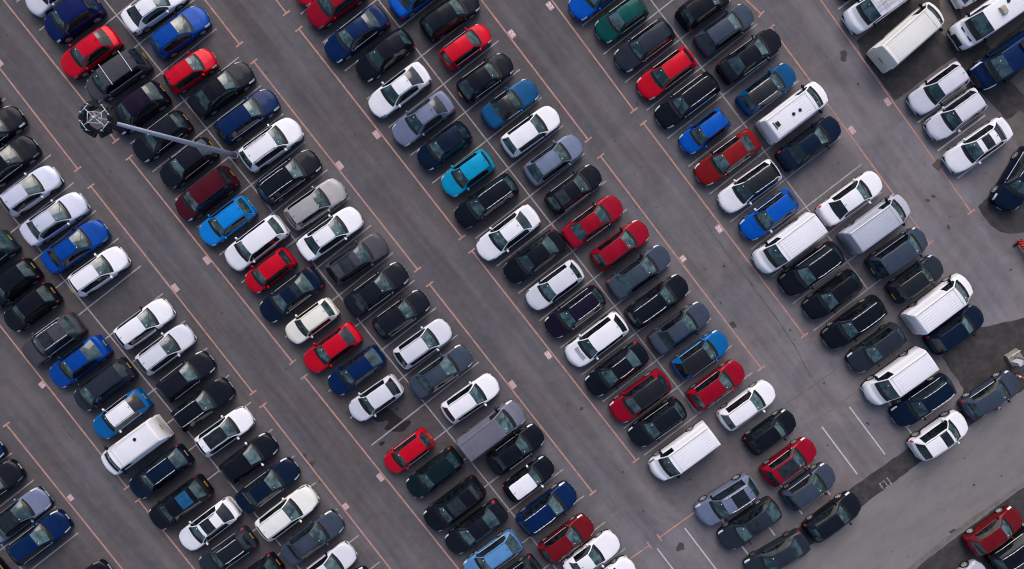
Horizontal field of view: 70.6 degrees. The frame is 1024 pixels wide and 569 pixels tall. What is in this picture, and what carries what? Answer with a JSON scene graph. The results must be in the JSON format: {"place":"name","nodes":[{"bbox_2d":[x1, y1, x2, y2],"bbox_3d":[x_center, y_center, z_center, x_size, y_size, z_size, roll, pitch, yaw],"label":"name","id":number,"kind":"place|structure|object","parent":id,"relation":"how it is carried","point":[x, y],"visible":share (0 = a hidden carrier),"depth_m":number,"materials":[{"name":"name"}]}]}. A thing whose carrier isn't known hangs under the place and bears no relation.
{"place":"outdoors","nodes":[
{"label":"outdoors","id":0,"kind":"place"},
{"bbox_2d":[0,0,1023,568],"bbox_3d":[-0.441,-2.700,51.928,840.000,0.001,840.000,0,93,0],"label":"ground","id":1,"kind":"structure","parent":0,"point":[978,252],"depth_m":52.05,"materials":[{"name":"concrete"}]},
{"bbox_2d":[0,165,63,216],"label":"hatchback","id":2,"kind":"object","parent":1,"relation":"on","point":[26,193],"visible":1,"depth_m":50.45,"materials":[{"name":"silver paint"}]},
{"bbox_2d":[4,282,62,331],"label":"hatchback","id":3,"kind":"object","parent":1,"relation":"on","point":[29,309],"visible":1,"depth_m":50.81,"materials":[{"name":"black paint"}]},
{"bbox_2d":[5,509,72,565],"bbox_3d":[-34.113,18.266,51.986,5.000,1.490,2.200,-37,93,1],"label":"estate car","id":4,"kind":"object","parent":1,"relation":"on","point":[40,536],"visible":1,"depth_m":51.65,"materials":[{"name":"blue paint"}]},
{"bbox_2d":[19,192,89,246],"bbox_3d":[-32.245,-4.629,50.821,5.050,1.470,2.192,-34,93,1],"label":"saloon car","id":5,"kind":"object","parent":1,"relation":"on","point":[47,224],"visible":1,"depth_m":50.60,"materials":[{"name":"silver paint"}]},
{"bbox_2d":[22,312,87,365],"bbox_3d":[-32.677,3.949,51.127,4.714,1.742,2.261,-35,93,1],"label":"suv","id":6,"kind":"object","parent":1,"relation":"on","point":[50,341],"visible":1,"depth_m":50.78,"materials":[{"name":"grey paint"}]},
{"bbox_2d":[43,0,106,43],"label":"suv","id":7,"kind":"object","parent":1,"relation":"on","point":[67,21],"visible":1,"depth_m":49.72,"materials":[{"name":"paint"}]},
{"bbox_2d":[40,219,110,274],"bbox_3d":[-30.845,-2.682,50.960,5.050,1.418,2.201,-35,93,1],"label":"saloon car","id":8,"kind":"object","parent":1,"relation":"on","point":[73,247],"visible":1,"depth_m":50.72,"materials":[{"name":"blue paint"}]},
{"bbox_2d":[49,334,112,387],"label":"saloon car","id":9,"kind":"object","parent":1,"relation":"on","point":[75,364],"visible":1,"depth_m":51.08,"materials":[{"name":"blue paint"}]},
{"bbox_2d":[60,25,123,79],"bbox_3d":[-29.463,-16.146,50.234,4.549,1.494,2.167,-36,93,1],"label":"hatchback","id":10,"kind":"object","parent":1,"relation":"on","point":[84,56],"visible":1,"depth_m":50.03,"materials":[{"name":"red paint"}]},
{"bbox_2d":[67,246,130,296],"bbox_3d":[-29.283,-0.928,51.053,4.580,1.442,2.155,-35,93,1],"label":"hatchback","id":11,"kind":"object","parent":1,"relation":"on","point":[93,275],"visible":1,"depth_m":50.73,"materials":[{"name":"white paint"}]},
{"bbox_2d":[74,357,137,410],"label":"estate car","id":12,"kind":"object","parent":1,"relation":"on","point":[101,386],"visible":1,"depth_m":51.00,"materials":[{"name":"grey paint"}]},
{"bbox_2d":[86,47,152,102],"bbox_3d":[-27.558,-14.546,50.206,4.881,1.748,2.198,-34,93,1],"label":"people carrier","id":13,"kind":"object","parent":1,"relation":"on","point":[113,77],"visible":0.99,"depth_m":49.74,"materials":[{"name":"grey paint"}]},
{"bbox_2d":[101,414,173,474],"bbox_3d":[-27.043,11.641,51.439,5.278,2.014,2.463,-36,93,1],"label":"van","id":14,"kind":"object","parent":1,"relation":"on","point":[134,446],"visible":1,"depth_m":50.56,"materials":[{"name":"white paint"}]},
{"bbox_2d":[113,80,170,134],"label":"suv","id":15,"kind":"object","parent":1,"relation":"on","point":[142,104],"visible":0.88,"depth_m":49.93,"materials":[{"name":"purple paint"}]},
{"bbox_2d":[113,298,175,349],"bbox_3d":[-26.157,2.789,51.248,4.549,1.492,2.161,-36,93,1],"label":"hatchback","id":16,"kind":"object","parent":1,"relation":"on","point":[141,325],"visible":1,"depth_m":50.92,"materials":[{"name":"white paint"}]},
{"bbox_2d":[129,444,194,498],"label":"estate car","id":17,"kind":"object","parent":1,"relation":"on","point":[161,471],"visible":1,"depth_m":51.41,"materials":[{"name":"blue paint"}]},
{"bbox_2d":[135,324,196,375],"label":"hatchback","id":18,"kind":"object","parent":1,"relation":"on","point":[162,351],"visible":1,"depth_m":51.02,"materials":[{"name":"silver paint"}]},
{"bbox_2d":[148,6,211,59],"bbox_3d":[-23.140,-17.622,50.216,4.549,1.484,2.182,-36,93,1],"label":"hatchback","id":19,"kind":"object","parent":1,"relation":"on","point":[174,36],"visible":1,"depth_m":49.99,"materials":[{"name":"blue paint"}]},
{"bbox_2d":[149,474,213,529],"bbox_3d":[-23.943,15.761,51.837,4.981,1.699,2.264,-37,93,1],"label":"suv","id":20,"kind":"object","parent":1,"relation":"on","point":[180,502],"visible":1,"depth_m":51.36,"materials":[{"name":"black paint"}]},
{"bbox_2d":[170,377,235,431],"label":"estate car","id":21,"kind":"object","parent":1,"relation":"on","point":[201,405],"visible":1,"depth_m":51.25,"materials":[{"name":"black paint"}]},
{"bbox_2d":[175,165,239,220],"bbox_3d":[-21.582,-6.378,50.689,4.881,1.733,2.225,-37,93,1],"label":"people carrier","id":22,"kind":"object","parent":1,"relation":"on","point":[204,194],"visible":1,"depth_m":50.18,"materials":[{"name":"red paint"}]},
{"bbox_2d":[179,496,241,550],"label":"saloon car","id":23,"kind":"object","parent":1,"relation":"on","point":[217,518],"visible":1,"depth_m":51.72,"materials":[{"name":"white paint"}]},
{"bbox_2d":[187,62,255,118],"bbox_3d":[-20.321,-13.665,50.461,5.050,1.455,2.208,-36,93,1],"label":"saloon car","id":24,"kind":"object","parent":1,"relation":"on","point":[218,91],"visible":1,"depth_m":50.24,"materials":[{"name":"black paint"}]},
{"bbox_2d":[199,196,257,245],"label":"hatchback","id":25,"kind":"object","parent":1,"relation":"on","point":[225,222],"visible":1,"depth_m":50.59,"materials":[{"name":"blue paint"}]},
{"bbox_2d":[213,89,280,145],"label":"estate car","id":26,"kind":"object","parent":1,"relation":"on","point":[245,117],"visible":1,"depth_m":50.21,"materials":[{"name":"blue paint"}]},
{"bbox_2d":[224,215,289,270],"bbox_3d":[-18.139,-2.877,50.971,4.950,1.593,2.256,-37,93,1],"label":"suv","id":27,"kind":"object","parent":1,"relation":"on","point":[252,246],"visible":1,"depth_m":50.50,"materials":[{"name":"white paint"}]},
{"bbox_2d":[234,457,300,513],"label":"saloon car","id":28,"kind":"object","parent":1,"relation":"on","point":[267,485],"visible":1,"depth_m":51.69,"materials":[{"name":"blue paint"}]},
{"bbox_2d":[238,118,303,172],"bbox_3d":[-16.916,-9.838,50.612,4.765,1.606,2.283,-36,93,1],"label":"suv","id":29,"kind":"object","parent":1,"relation":"on","point":[264,149],"visible":1,"depth_m":50.21,"materials":[{"name":"white paint"}]},
{"bbox_2d":[254,484,318,541],"bbox_3d":[-16.229,16.494,51.986,4.950,1.610,2.266,-37,93,1],"label":"suv","id":30,"kind":"object","parent":1,"relation":"on","point":[295,506],"visible":1,"depth_m":51.57,"materials":[{"name":"white paint"}]},
{"bbox_2d":[255,150,321,205],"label":"estate car","id":31,"kind":"object","parent":1,"relation":"on","point":[285,179],"visible":1,"depth_m":50.43,"materials":[{"name":"black paint"}]},
{"bbox_2d":[259,267,324,322],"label":"saloon car","id":32,"kind":"object","parent":1,"relation":"on","point":[290,295],"visible":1,"depth_m":50.95,"materials":[{"name":"blue paint"}]},
{"bbox_2d":[279,509,344,565],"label":"saloon car","id":33,"kind":"object","parent":1,"relation":"on","point":[316,534],"visible":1,"depth_m":51.92,"materials":[{"name":"blue paint"}]},
{"bbox_2d":[284,178,346,230],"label":"estate car","id":34,"kind":"object","parent":1,"relation":"on","point":[313,205],"visible":1,"depth_m":50.58,"materials":[{"name":"silver paint"}]},
{"bbox_2d":[296,207,363,261],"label":"saloon car","id":35,"kind":"object","parent":1,"relation":"on","point":[327,235],"visible":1,"depth_m":50.79,"materials":[{"name":"white paint"}]},
{"bbox_2d":[325,233,388,285],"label":"estate car","id":36,"kind":"object","parent":1,"relation":"on","point":[354,260],"visible":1,"depth_m":50.75,"materials":[{"name":"grey paint"}]},
{"bbox_2d":[324,4,390,63],"bbox_3d":[-10.897,-17.473,50.333,5.050,1.473,2.194,-37,93,1],"label":"saloon car","id":37,"kind":"object","parent":1,"relation":"on","point":[356,33],"visible":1,"depth_m":50.05,"materials":[{"name":"blue paint"}]},
{"bbox_2d":[343,262,408,317],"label":"saloon car","id":38,"kind":"object","parent":1,"relation":"on","point":[369,294],"visible":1,"depth_m":51.02,"materials":[{"name":"grey paint"}]},
{"bbox_2d":[355,27,414,82],"bbox_3d":[-8.948,-16.030,50.435,4.549,1.454,2.145,-37,93,1],"label":"hatchback","id":39,"kind":"object","parent":1,"relation":"on","point":[384,55],"visible":1,"depth_m":50.10,"materials":[{"name":"black paint"}]},
{"bbox_2d":[368,61,431,118],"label":"coupe car","id":40,"kind":"object","parent":1,"relation":"on","point":[399,90],"visible":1,"depth_m":50.30,"materials":[{"name":"white paint"}]},
{"bbox_2d":[392,90,454,146],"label":"coupe car","id":41,"kind":"object","parent":1,"relation":"on","point":[415,124],"visible":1,"depth_m":50.42,"materials":[{"name":"grey paint"}]},
{"bbox_2d":[408,344,472,398],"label":"saloon car","id":42,"kind":"object","parent":1,"relation":"on","point":[441,371],"visible":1,"depth_m":51.35,"materials":[{"name":"blue paint"}]},
{"bbox_2d":[0,0,881,568],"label":"bay lines","id":43,"kind":"object","parent":1,"relation":"on","point":[476,238],"visible":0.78,"depth_m":51.79,"materials":[{"name":"white paint"}]},
{"bbox_2d":[423,475,485,531],"bbox_3d":[-4.199,15.931,52.022,4.950,1.683,2.290,-37,93,1],"label":"suv","id":44,"kind":"object","parent":1,"relation":"on","point":[464,496],"visible":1,"depth_m":51.58,"materials":[{"name":"black paint"}]},
{"bbox_2d":[445,498,507,553],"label":"saloon car","id":45,"kind":"object","parent":1,"relation":"on","point":[485,520],"visible":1,"depth_m":51.94,"materials":[{"name":"grey paint"}]},
{"bbox_2d":[454,173,518,228],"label":"estate car","id":46,"kind":"object","parent":1,"relation":"on","point":[487,200],"visible":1,"depth_m":50.57,"materials":[{"name":"black paint"}]},
{"bbox_2d":[0,0,974,568],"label":"aisle lines","id":47,"kind":"object","parent":1,"relation":"on","point":[420,266],"visible":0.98,"depth_m":51.91,"materials":[{"name":"orange paint"}]},
{"bbox_2d":[456,399,525,461],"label":"van","id":48,"kind":"object","parent":1,"relation":"on","point":[495,426],"visible":1,"depth_m":50.95,"materials":[{"name":"grey paint"}]},
{"bbox_2d":[476,204,540,260],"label":"saloon car","id":49,"kind":"object","parent":1,"relation":"on","point":[508,232],"visible":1,"depth_m":50.85,"materials":[{"name":"white paint"}]},
{"bbox_2d":[486,423,543,475],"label":"saloon car","id":50,"kind":"object","parent":1,"relation":"on","point":[512,451],"visible":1,"depth_m":51.68,"materials":[{"name":"black paint"}]},
{"bbox_2d":[500,106,559,157],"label":"hatchback","id":51,"kind":"object","parent":1,"relation":"on","point":[523,136],"visible":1,"depth_m":50.44,"materials":[{"name":"white paint"}]},
{"bbox_2d":[503,229,566,283],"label":"saloon car","id":52,"kind":"object","parent":1,"relation":"on","point":[534,257],"visible":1,"depth_m":50.95,"materials":[{"name":"black paint"}]},
{"bbox_2d":[515,480,576,536],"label":"suv","id":53,"kind":"object","parent":1,"relation":"on","point":[554,502],"visible":1,"depth_m":51.67,"materials":[{"name":"blue paint"}]},
{"bbox_2d":[544,284,605,337],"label":"estate car","id":54,"kind":"object","parent":1,"relation":"on","point":[578,309],"visible":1,"depth_m":51.05,"materials":[{"name":"purple paint"}]},
{"bbox_2d":[561,195,622,248],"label":"saloon car","id":55,"kind":"object","parent":1,"relation":"on","point":[596,218],"visible":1,"depth_m":50.89,"materials":[{"name":"paint"}]},
{"bbox_2d":[565,311,628,366],"bbox_3d":[6.021,3.985,51.510,4.950,1.639,2.288,-37,93,1],"label":"suv","id":56,"kind":"object","parent":1,"relation":"on","point":[599,337],"visible":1,"depth_m":51.04,"materials":[{"name":"white paint"}]},
{"bbox_2d":[584,341,649,395],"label":"saloon car","id":57,"kind":"object","parent":1,"relation":"on","point":[625,362],"visible":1,"depth_m":51.42,"materials":[{"name":"black paint"}]},
{"bbox_2d":[606,245,670,299],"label":"saloon car","id":58,"kind":"object","parent":1,"relation":"on","point":[638,272],"visible":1,"depth_m":51.11,"materials":[{"name":"blue paint"}]},
{"bbox_2d":[608,368,671,422],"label":"suv","id":59,"kind":"object","parent":1,"relation":"on","point":[647,390],"visible":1,"depth_m":51.28,"materials":[{"name":"paint"}]},
{"bbox_2d":[614,17,675,72],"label":"estate car","id":60,"kind":"object","parent":1,"relation":"on","point":[643,45],"visible":1,"depth_m":50.14,"materials":[{"name":"grey paint"}]},
{"bbox_2d":[624,274,687,328],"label":"estate car","id":61,"kind":"object","parent":1,"relation":"on","point":[658,300],"visible":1,"depth_m":51.08,"materials":[{"name":"black paint"}]},
{"bbox_2d":[628,396,686,446],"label":"hatchback","id":62,"kind":"object","parent":1,"relation":"on","point":[665,416],"visible":1,"depth_m":51.60,"materials":[{"name":"grey paint"}]},
{"bbox_2d":[636,46,696,100],"bbox_3d":[10.844,-14.817,50.645,4.549,1.495,2.176,-37,93,1],"label":"hatchback","id":63,"kind":"object","parent":1,"relation":"on","point":[666,73],"visible":1,"depth_m":50.29,"materials":[{"name":"red paint"}]},
{"bbox_2d":[647,301,709,354],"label":"saloon car","id":64,"kind":"object","parent":1,"relation":"on","point":[679,327],"visible":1,"depth_m":51.36,"materials":[{"name":"blue paint"}]},
{"bbox_2d":[648,420,720,480],"bbox_3d":[12.267,12.132,51.874,5.246,1.865,2.452,-37,93,1],"label":"van","id":65,"kind":"object","parent":1,"relation":"on","point":[698,441],"visible":1,"depth_m":51.04,"materials":[{"name":"white paint"}]},
{"bbox_2d":[654,71,720,128],"bbox_3d":[12.330,-12.954,50.741,5.000,1.522,2.198,-37,93,1],"label":"estate car","id":66,"kind":"object","parent":1,"relation":"on","point":[688,99],"visible":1,"depth_m":50.34,"materials":[{"name":"black paint"}]},
{"bbox_2d":[685,359,744,410],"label":"hatchback","id":67,"kind":"object","parent":1,"relation":"on","point":[721,380],"visible":1,"depth_m":51.52,"materials":[{"name":"paint"}]},
{"bbox_2d":[693,4,753,57],"bbox_3d":[14.944,-17.898,50.531,4.549,1.474,2.172,-36,93,1],"label":"hatchback","id":68,"kind":"object","parent":1,"relation":"on","point":[724,29],"visible":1,"depth_m":50.20,"materials":[{"name":"grey paint"}]},
{"bbox_2d":[694,471,759,524],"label":"suv","id":69,"kind":"object","parent":1,"relation":"on","point":[734,494],"visible":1,"depth_m":51.78,"materials":[{"name":"grey paint"}]},
{"bbox_2d":[693,128,760,185],"bbox_3d":[15.204,-8.961,50.999,5.050,1.470,2.205,-36,93,1],"label":"saloon car","id":70,"kind":"object","parent":1,"relation":"on","point":[731,154],"visible":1,"depth_m":50.70,"materials":[{"name":"red paint"}]},
{"bbox_2d":[716,380,774,430],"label":"hatchback","id":71,"kind":"object","parent":1,"relation":"on","point":[752,400],"visible":1,"depth_m":51.60,"materials":[{"name":"white paint"}]},
{"bbox_2d":[715,28,781,84],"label":"saloon car","id":72,"kind":"object","parent":1,"relation":"on","point":[748,56],"visible":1,"depth_m":50.39,"materials":[{"name":"black paint"}]},
{"bbox_2d":[717,496,781,549],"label":"estate car","id":73,"kind":"object","parent":1,"relation":"on","point":[752,521],"visible":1,"depth_m":52.06,"materials":[{"name":"grey paint"}]},
{"bbox_2d":[717,159,781,212],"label":"estate car","id":74,"kind":"object","parent":1,"relation":"on","point":[753,183],"visible":1,"depth_m":50.70,"materials":[{"name":"white paint"}]},
{"bbox_2d":[735,63,795,115],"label":"hatchback","id":75,"kind":"object","parent":1,"relation":"on","point":[769,86],"visible":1,"depth_m":50.41,"materials":[{"name":"blue paint"}]},
{"bbox_2d":[738,188,799,240],"bbox_3d":[18.269,-4.928,51.231,4.549,1.478,2.150,-37,93,1],"label":"hatchback","id":76,"kind":"object","parent":1,"relation":"on","point":[773,211],"visible":1,"depth_m":50.87,"materials":[{"name":"blue paint"}]},
{"bbox_2d":[759,436,816,486],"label":"hatchback","id":77,"kind":"object","parent":1,"relation":"on","point":[789,461],"visible":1,"depth_m":51.89,"materials":[{"name":"paint"}]},
{"bbox_2d":[751,212,827,273],"bbox_3d":[19.537,-2.833,51.107,5.194,1.965,2.483,-37,93,1],"label":"van","id":78,"kind":"object","parent":1,"relation":"on","point":[794,238],"visible":1,"depth_m":50.24,"materials":[{"name":"white paint"}]},
{"bbox_2d":[755,81,827,144],"bbox_3d":[19.907,-12.190,50.600,5.246,2.012,2.473,-37,93,1],"label":"van","id":79,"kind":"object","parent":1,"relation":"on","point":[799,107],"visible":1,"depth_m":49.77,"materials":[{"name":"white paint"}]},
{"bbox_2d":[774,116,840,171],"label":"saloon car","id":80,"kind":"object","parent":1,"relation":"on","point":[810,142],"visible":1,"depth_m":50.76,"materials":[{"name":"blue paint"}]},
{"bbox_2d":[777,241,844,295],"bbox_3d":[21.354,-1.079,51.336,4.934,1.722,2.267,-36,93,1],"label":"suv","id":81,"kind":"object","parent":1,"relation":"on","point":[814,267],"visible":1,"depth_m":50.93,"materials":[{"name":"black paint"}]},
{"bbox_2d":[801,269,862,319],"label":"hatchback","id":82,"kind":"object","parent":1,"relation":"on","point":[834,293],"visible":1,"depth_m":51.23,"materials":[{"name":"black paint"}]},
{"bbox_2d":[815,171,881,226],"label":"saloon car","id":83,"kind":"object","parent":1,"relation":"on","point":[851,197],"visible":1,"depth_m":50.99,"materials":[{"name":"white paint"}]},
{"bbox_2d":[820,294,887,348],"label":"estate car","id":84,"kind":"object","parent":1,"relation":"on","point":[862,316],"visible":1,"depth_m":51.32,"materials":[{"name":"black paint"}]},
{"bbox_2d":[837,194,910,254],"bbox_3d":[25.937,-4.381,51.081,5.247,1.964,2.454,-36,93,1],"label":"van","id":85,"kind":"object","parent":1,"relation":"on","point":[876,223],"visible":1,"depth_m":50.23,"materials":[{"name":"silver paint"}]},
{"bbox_2d":[845,322,906,372],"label":"hatchback","id":86,"kind":"object","parent":1,"relation":"on","point":[884,341],"visible":1,"depth_m":51.48,"materials":[{"name":"grey paint"}]},
{"bbox_2d":[864,227,927,278],"bbox_3d":[27.553,-2.262,51.269,4.653,1.837,2.217,-35,93,1],"label":"people carrier","id":87,"kind":"object","parent":1,"relation":"on","point":[900,251],"visible":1,"depth_m":50.77,"materials":[{"name":"grey paint"}]},
{"bbox_2d":[860,346,938,404],"bbox_3d":[27.656,6.704,51.678,5.103,1.953,2.478,-36,93,1],"label":"van","id":88,"kind":"object","parent":1,"relation":"on","point":[903,373],"visible":1,"depth_m":50.95,"materials":[{"name":"white paint"}]},
{"bbox_2d":[885,255,943,303],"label":"hatchback","id":89,"kind":"object","parent":1,"relation":"on","point":[919,276],"visible":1,"depth_m":51.25,"materials":[{"name":"grey paint"}]},
{"bbox_2d":[888,372,956,426],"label":"estate car","id":90,"kind":"object","parent":1,"relation":"on","point":[931,394],"visible":0.99,"depth_m":51.69,"materials":[{"name":"blue paint"}]},
{"bbox_2d":[899,273,972,334],"bbox_3d":[30.594,1.321,51.428,5.246,1.944,2.453,-38,93,1],"label":"van","id":91,"kind":"object","parent":1,"relation":"on","point":[940,303],"visible":1,"depth_m":50.64,"materials":[{"name":"white paint"}]},
{"bbox_2d":[906,61,969,115],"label":"estate car","id":92,"kind":"object","parent":1,"relation":"on","point":[942,85],"visible":1,"depth_m":50.50,"materials":[{"name":"silver paint"}]},
{"bbox_2d":[922,304,983,354],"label":"hatchback","id":93,"kind":"object","parent":1,"relation":"on","point":[957,328],"visible":0.9,"depth_m":51.46,"materials":[{"name":"blue paint"}]},
{"bbox_2d":[923,88,987,140],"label":"estate car","id":94,"kind":"object","parent":1,"relation":"on","point":[959,111],"visible":1,"depth_m":50.61,"materials":[{"name":"silver paint"}]},
{"bbox_2d":[917,488,1023,568],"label":"dark tarmac","id":95,"kind":"structure","parent":1,"relation":"on","point":[955,553],"depth_m":53.37,"materials":[{"name":"grey asphalt"}]},
{"bbox_2d":[961,505,1021,556],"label":"hatchback","id":96,"kind":"object","parent":95,"relation":"on","point":[994,531],"visible":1,"depth_m":52.32,"materials":[{"name":"red paint"}]},
{"bbox_2d":[942,117,1012,173],"bbox_3d":[33.013,-9.830,51.105,5.050,1.470,2.220,-35,93,1],"label":"saloon car","id":97,"kind":"object","parent":1,"relation":"on","point":[984,140],"visible":1,"depth_m":50.82,"materials":[{"name":"white paint"}]},
{"bbox_2d":[782,390,1023,568],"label":"access road","id":98,"kind":"structure","parent":0,"point":[932,504],"depth_m":53.16,"materials":[{"name":"grey asphalt"}]},
{"bbox_2d":[798,318,1023,544],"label":"dark tarmac","id":99,"kind":"structure","parent":0,"point":[972,361],"depth_m":52.66,"materials":[{"name":"grey asphalt"}]},
{"bbox_2d":[743,528,810,568],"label":"saloon car","id":100,"kind":"object","parent":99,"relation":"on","point":[786,548],"visible":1,"depth_m":52.24,"materials":[{"name":"grey paint"}]},
{"bbox_2d":[801,490,860,542],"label":"hatchback","id":101,"kind":"object","parent":99,"relation":"on","point":[837,513],"visible":1,"depth_m":52.14,"materials":[{"name":"grey paint"}]},
{"bbox_2d":[906,409,967,460],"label":"suv","id":102,"kind":"object","parent":99,"relation":"on","point":[944,431],"visible":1,"depth_m":51.71,"materials":[{"name":"white paint"}]},
{"bbox_2d":[957,370,1018,419],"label":"hatchback","id":103,"kind":"object","parent":99,"relation":"on","point":[992,393],"visible":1,"depth_m":51.78,"materials":[{"name":"grey paint"}]},
{"bbox_2d":[856,0,1023,118],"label":"dark tarmac","id":104,"kind":"structure","parent":0,"point":[936,50],"depth_m":51.49,"materials":[{"name":"grey asphalt"}]},
{"bbox_2d":[866,2,943,72],"bbox_3d":[27.798,-17.447,50.278,5.578,2.244,2.532,-41,93,2],"label":"van","id":105,"kind":"object","parent":104,"relation":"on","point":[908,35],"visible":1,"depth_m":49.27,"materials":[{"name":"white paint"}]},
{"bbox_2d":[960,0,1023,48],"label":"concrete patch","id":106,"kind":"object","parent":104,"relation":"on","point":[994,39],"visible":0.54,"depth_m":51.41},
{"bbox_2d":[947,0,1023,50],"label":"van","id":107,"kind":"object","parent":106,"relation":"on","point":[983,21],"visible":1,"depth_m":49.62,"materials":[{"name":"white paint"}]},
{"bbox_2d":[966,28,1023,90],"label":"van","id":108,"kind":"object","parent":104,"relation":"on","point":[1004,61],"visible":0.99,"depth_m":50.07,"materials":[{"name":"blue paint"}]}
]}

